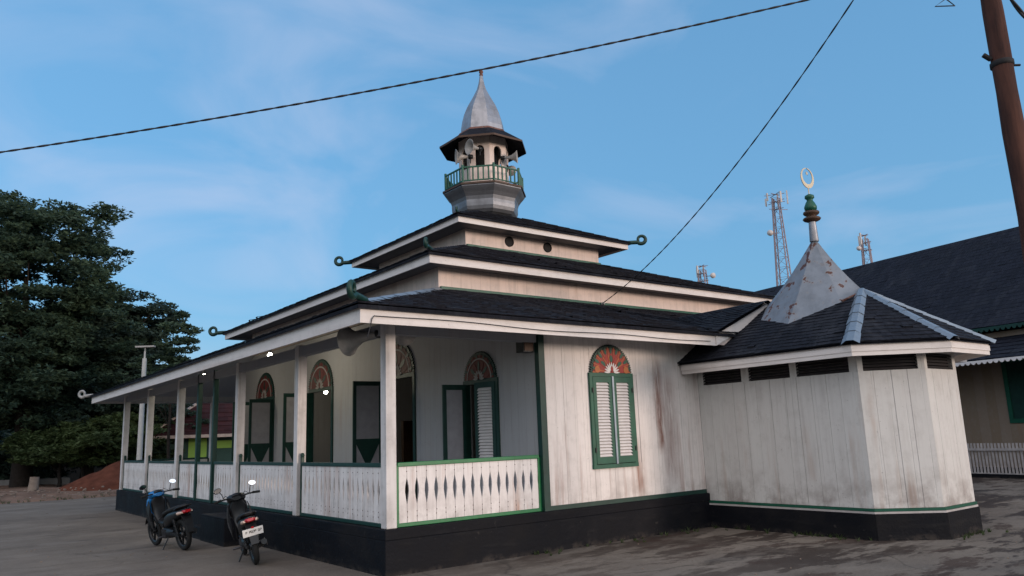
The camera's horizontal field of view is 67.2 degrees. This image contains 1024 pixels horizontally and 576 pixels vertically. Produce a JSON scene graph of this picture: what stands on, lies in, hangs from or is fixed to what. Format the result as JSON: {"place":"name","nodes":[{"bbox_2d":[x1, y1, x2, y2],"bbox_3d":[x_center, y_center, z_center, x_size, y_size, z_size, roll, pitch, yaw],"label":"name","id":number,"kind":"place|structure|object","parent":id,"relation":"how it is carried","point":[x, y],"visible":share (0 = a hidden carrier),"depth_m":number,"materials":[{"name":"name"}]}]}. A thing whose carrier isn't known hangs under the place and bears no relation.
{"place":"outdoors","nodes":[
{"label":"outdoors","id":0,"kind":"place"},
{"bbox_2d":[26,477,39,490],"bbox_3d":[-19.063,7.809,30.686,0.417,0.582,0.440,6,-14,-37],"label":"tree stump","id":1,"kind":"object","parent":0,"point":[33,483],"visible":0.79,"depth_m":30.58,"materials":[{"name":"wood"}]},
{"bbox_2d":[0,481,118,503],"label":"dirt bank","id":2,"kind":"structure","parent":0,"point":[21,495],"depth_m":27.76,"materials":[{"name":"brown soil"}]},
{"bbox_2d":[0,486,110,496],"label":"rubble","id":3,"kind":"object","parent":2,"relation":"on","point":[39,491],"visible":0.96,"depth_m":27.61,"materials":[{"name":"stone"}]},
{"bbox_2d":[135,345,154,459],"bbox_3d":[-14.215,4.951,29.575,0.720,5.486,0.218,-2,-11,0],"label":"lamp post","id":4,"kind":"object","parent":2,"relation":"on","point":[140,426],"visible":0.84,"depth_m":29.50,"materials":[{"name":"metal"}]},
{"bbox_2d":[0,0,808,152],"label":"power cable","id":5,"kind":"object","parent":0,"point":[445,76],"visible":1,"depth_m":13.99,"materials":[{"name":"black rubber"}]},
{"bbox_2d":[1,493,1008,555],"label":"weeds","id":6,"kind":"object","parent":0,"point":[829,536],"visible":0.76,"depth_m":11.37,"materials":[{"name":"green plant"}]},
{"bbox_2d":[0,477,1023,575],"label":"yard","id":7,"kind":"structure","parent":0,"point":[708,551],"depth_m":10.57,"materials":[{"name":"grey concrete"}]},
{"bbox_2d":[139,479,196,549],"bbox_3d":[-5.702,3.748,12.747,1.687,1.076,0.655,-12,-6,42],"label":"motorcycle","id":8,"kind":"object","parent":7,"relation":"on","point":[170,521],"visible":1,"depth_m":12.60,"materials":[{"name":"plastic"}]},
{"bbox_2d":[192,512,238,546],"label":"entrance steps","id":9,"kind":"structure","parent":7,"relation":"on","point":[212,528],"depth_m":13.00,"materials":[{"name":"black paint"}]},
{"bbox_2d":[213,480,267,563],"bbox_3d":[-3.864,3.368,11.099,0.655,1.076,1.708,-10,-6,-28],"label":"motorcycle","id":10,"kind":"object","parent":7,"relation":"on","point":[248,530],"visible":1,"depth_m":10.87,"materials":[{"name":"plastic"}]},
{"bbox_2d":[78,70,995,575],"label":"mosque","id":11,"kind":"structure","parent":7,"relation":"on","point":[818,394],"depth_m":12.09,"materials":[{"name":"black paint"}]},
{"bbox_2d":[231,373,274,461],"bbox_3d":[-6.589,3.606,19.682,0.703,2.889,1.319,6,-14,-37],"label":"door","id":12,"kind":"structure","parent":11,"relation":"in","point":[259,412],"depth_m":19.28,"materials":[{"name":"green paint"}]},
{"bbox_2d":[282,359,333,461],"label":"door","id":13,"kind":"structure","parent":11,"relation":"in","point":[321,379],"depth_m":17.33,"materials":[{"name":"green paint"}]},
{"bbox_2d":[337,327,379,355],"bbox_3d":[-1.916,0.670,10.159,0.688,0.410,0.411,-8,-12,26],"label":"horn speaker","id":14,"kind":"object","parent":11,"relation":"attached to","point":[350,341],"visible":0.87,"depth_m":10.15},
{"bbox_2d":[352,341,416,498],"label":"door","id":15,"kind":"structure","parent":11,"relation":"in","point":[366,397],"depth_m":14.59,"materials":[{"name":"green paint"}]},
{"bbox_2d":[395,336,415,345],"bbox_3d":[-1.514,0.572,10.202,0.338,0.338,0.482,-5,-11,15],"label":"horn speaker","id":16,"kind":"object","parent":11,"relation":"attached to","point":[404,340],"visible":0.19,"depth_m":10.36},
{"bbox_2d":[455,149,472,164],"bbox_3d":[-1.273,-3.483,20.539,0.465,0.411,0.412,0,-11,-12],"label":"horn speaker","id":17,"kind":"object","parent":11,"relation":"attached to","point":[459,156],"visible":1,"depth_m":20.51},
{"bbox_2d":[442,351,500,463],"bbox_3d":[-0.643,1.944,12.200,0.522,1.899,0.960,6,-14,-37],"label":"window","id":18,"kind":"structure","parent":11,"relation":"in","point":[480,370],"depth_m":12.33,"materials":[{"name":"green paint"}]},
{"bbox_2d":[465,139,482,154],"bbox_3d":[-0.971,-3.688,20.329,0.408,0.412,0.412,6,-14,-37],"label":"horn speaker","id":19,"kind":"object","parent":11,"relation":"attached to","point":[470,146],"visible":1,"depth_m":20.33},
{"bbox_2d":[500,150,517,162],"bbox_3d":[-0.087,-3.518,20.779,0.456,0.348,0.349,-3,-11,6],"label":"horn speaker","id":20,"kind":"object","parent":11,"relation":"attached to","point":[513,156],"visible":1,"depth_m":20.74},
{"bbox_2d":[507,165,515,175],"bbox_3d":[-0.082,-3.316,21.409,0.308,0.308,0.402,-6,-11,17],"label":"horn speaker","id":21,"kind":"object","parent":11,"relation":"attached to","point":[512,171],"visible":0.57,"depth_m":21.52},
{"bbox_2d":[516,342,532,353],"bbox_3d":[0.177,0.815,11.414,0.237,0.300,0.287,6,-14,-37],"label":"box speaker","id":22,"kind":"object","parent":11,"relation":"attached to","point":[525,347],"visible":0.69,"depth_m":11.28,"materials":[{"name":"black plastic"}]},
{"bbox_2d":[367,315,702,340],"bbox_3d":[0.787,0.703,10.747,6.176,0.267,0.049,6,-14,-37],"label":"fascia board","id":23,"kind":"object","parent":11,"relation":"attached to","point":[519,327],"visible":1,"depth_m":10.17,"materials":[{"name":"white wood"}]},
{"bbox_2d":[588,344,638,468],"bbox_3d":[1.555,1.830,12.028,0.960,1.899,0.123,6,-14,-37],"label":"window","id":24,"kind":"structure","parent":11,"relation":"in","point":[610,377],"depth_m":11.97,"materials":[{"name":"green paint"}]},
{"bbox_2d":[980,0,1023,263],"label":"utility pole","id":25,"kind":"object","parent":7,"relation":"on","point":[1000,59],"visible":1,"depth_m":8.80,"materials":[{"name":"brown wood"}]},
{"bbox_2d":[935,0,954,6],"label":"wire stirrup","id":26,"kind":"object","parent":25,"relation":"attached to","point":[946,5],"visible":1,"depth_m":9.00,"materials":[{"name":"black metal"}]},
{"bbox_2d":[1010,0,1023,18],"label":"power cable","id":27,"kind":"object","parent":25,"relation":"attached to","point":[1018,9],"visible":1,"depth_m":6.99,"materials":[{"name":"black rubber"}]},
{"bbox_2d":[0,0,1023,363],"label":"sky","id":28,"kind":"structure","parent":0,"point":[895,120],"materials":[{"name":"blue"}]},
{"bbox_2d":[9,506,1016,575],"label":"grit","id":29,"kind":"object","parent":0,"point":[457,575],"visible":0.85,"depth_m":11.54,"materials":[{"name":"stone"}]},
{"bbox_2d":[696,265,715,283],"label":"telecom tower","id":30,"kind":"structure","parent":0,"point":[712,275],"depth_m":119.41,"materials":[{"name":"metal"}]},
{"bbox_2d":[765,190,790,285],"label":"telecom tower","id":31,"kind":"structure","parent":0,"point":[773,210],"depth_m":118.58,"materials":[{"name":"metal"}]},
{"bbox_2d":[856,233,872,264],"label":"telecom tower","id":32,"kind":"structure","parent":0,"point":[861,245],"depth_m":119.32,"materials":[{"name":"metal"}]},
{"bbox_2d":[755,226,1023,478],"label":"neighbour building","id":33,"kind":"structure","parent":0,"point":[975,284],"depth_m":24.16,"materials":[{"name":"black tile"}]},
{"bbox_2d":[967,443,1023,474],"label":"picket fence","id":34,"kind":"object","parent":33,"relation":"on","point":[996,449],"visible":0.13,"depth_m":21.25,"materials":[{"name":"white wood"}]},
{"bbox_2d":[1001,358,1023,422],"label":"window","id":35,"kind":"structure","parent":33,"relation":"in","point":[1012,371],"depth_m":22.16,"materials":[{"name":"green paint"}]},
{"label":"ground","id":36,"kind":"structure","parent":0,"visible":0},
{"bbox_2d":[0,477,71,485],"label":"wall","id":37,"kind":"structure","parent":36,"relation":"on","point":[45,481],"depth_m":36.55,"materials":[{"name":"grey concrete"}]},
{"bbox_2d":[0,445,78,479],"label":"shrub","id":38,"kind":"object","parent":36,"relation":"on","point":[41,471],"visible":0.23,"depth_m":37.53,"materials":[{"name":"green plant"}]},
{"bbox_2d":[0,429,121,486],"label":"shrub","id":39,"kind":"object","parent":36,"relation":"on","point":[16,443],"visible":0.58,"depth_m":33.95,"materials":[{"name":"green plant"}]},
{"bbox_2d":[0,189,150,487],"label":"broad tree","id":40,"kind":"object","parent":36,"relation":"on","point":[33,340],"visible":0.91,"depth_m":36.15,"materials":[{"name":"green plant"}]},
{"bbox_2d":[51,464,105,480],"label":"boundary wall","id":41,"kind":"structure","parent":36,"relation":"on","point":[75,476],"depth_m":42.59,"materials":[{"name":"grey concrete"}]},
{"bbox_2d":[18,420,145,477],"bbox_3d":[-19.653,7.669,35.271,5.129,3.326,4.854,6,-14,-37],"label":"shrub","id":42,"kind":"object","parent":36,"relation":"on","point":[92,441],"visible":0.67,"depth_m":34.72,"materials":[{"name":"green plant"}]},
{"bbox_2d":[59,461,120,490],"bbox_3d":[-16.627,7.953,32.789,4.828,1.184,3.881,6,-14,-37],"label":"soil heap","id":43,"kind":"object","parent":36,"relation":"on","point":[107,477],"visible":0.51,"depth_m":31.29,"materials":[{"name":"brown soil"}]},
{"bbox_2d":[1,403,193,476],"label":"wood","id":44,"kind":"object","parent":36,"relation":"on","point":[8,435],"visible":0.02,"depth_m":46.31,"materials":[{"name":"plant"}]},
{"bbox_2d":[7,288,193,478],"bbox_3d":[-21.267,5.060,39.686,9.009,10.235,8.714,6,-14,-37],"label":"broad tree","id":45,"kind":"object","parent":36,"relation":"on","point":[152,331],"visible":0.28,"depth_m":38.27,"materials":[{"name":"green plant"}]},
{"bbox_2d":[57,411,170,465],"bbox_3d":[-18.858,7.687,36.437,4.890,3.671,4.446,2,-12,-19],"label":"shrub","id":46,"kind":"object","parent":36,"relation":"on","point":[134,421],"visible":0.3,"depth_m":36.23,"materials":[{"name":"green plant"}]},
{"bbox_2d":[94,419,174,467],"bbox_3d":[-19.543,8.397,40.062,4.590,3.697,4.381,6,-14,-37],"label":"shrub","id":47,"kind":"object","parent":36,"relation":"on","point":[154,450],"visible":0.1,"depth_m":39.95,"materials":[{"name":"green plant"}]},
{"bbox_2d":[128,421,185,459],"bbox_3d":[-18.855,8.484,40.913,4.513,3.798,4.714,-1,-11,-7],"label":"shrub","id":48,"kind":"object","parent":36,"relation":"on","point":[172,453],"visible":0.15,"depth_m":39.63,"materials":[{"name":"green plant"}]},
{"bbox_2d":[120,310,204,460],"bbox_3d":[-15.304,4.865,33.495,3.213,7.824,3.413,6,-14,-37],"label":"slender tree","id":49,"kind":"object","parent":36,"relation":"on","point":[171,359],"visible":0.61,"depth_m":33.31,"materials":[{"name":"green plant"}]},
{"bbox_2d":[154,408,209,458],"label":"shrub","id":50,"kind":"object","parent":36,"relation":"on","point":[189,412],"visible":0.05,"depth_m":41.20,"materials":[{"name":"green plant"}]},
{"bbox_2d":[154,403,232,461],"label":"house","id":51,"kind":"structure","parent":36,"relation":"on","point":[224,431],"depth_m":41.01,"materials":[{"name":"paint"}]},
{"bbox_3d":[1.918,0.324,16.189,0.068,0.068,0.090,6,-14,-37],"label":"insulator","id":52,"kind":"object","parent":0,"visible":0},
{"bbox_2d":[603,0,853,302],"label":"power cable","id":53,"kind":"object","parent":52,"relation":"attached to","point":[750,145],"visible":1,"depth_m":10.88,"materials":[{"name":"black rubber"}]}
]}

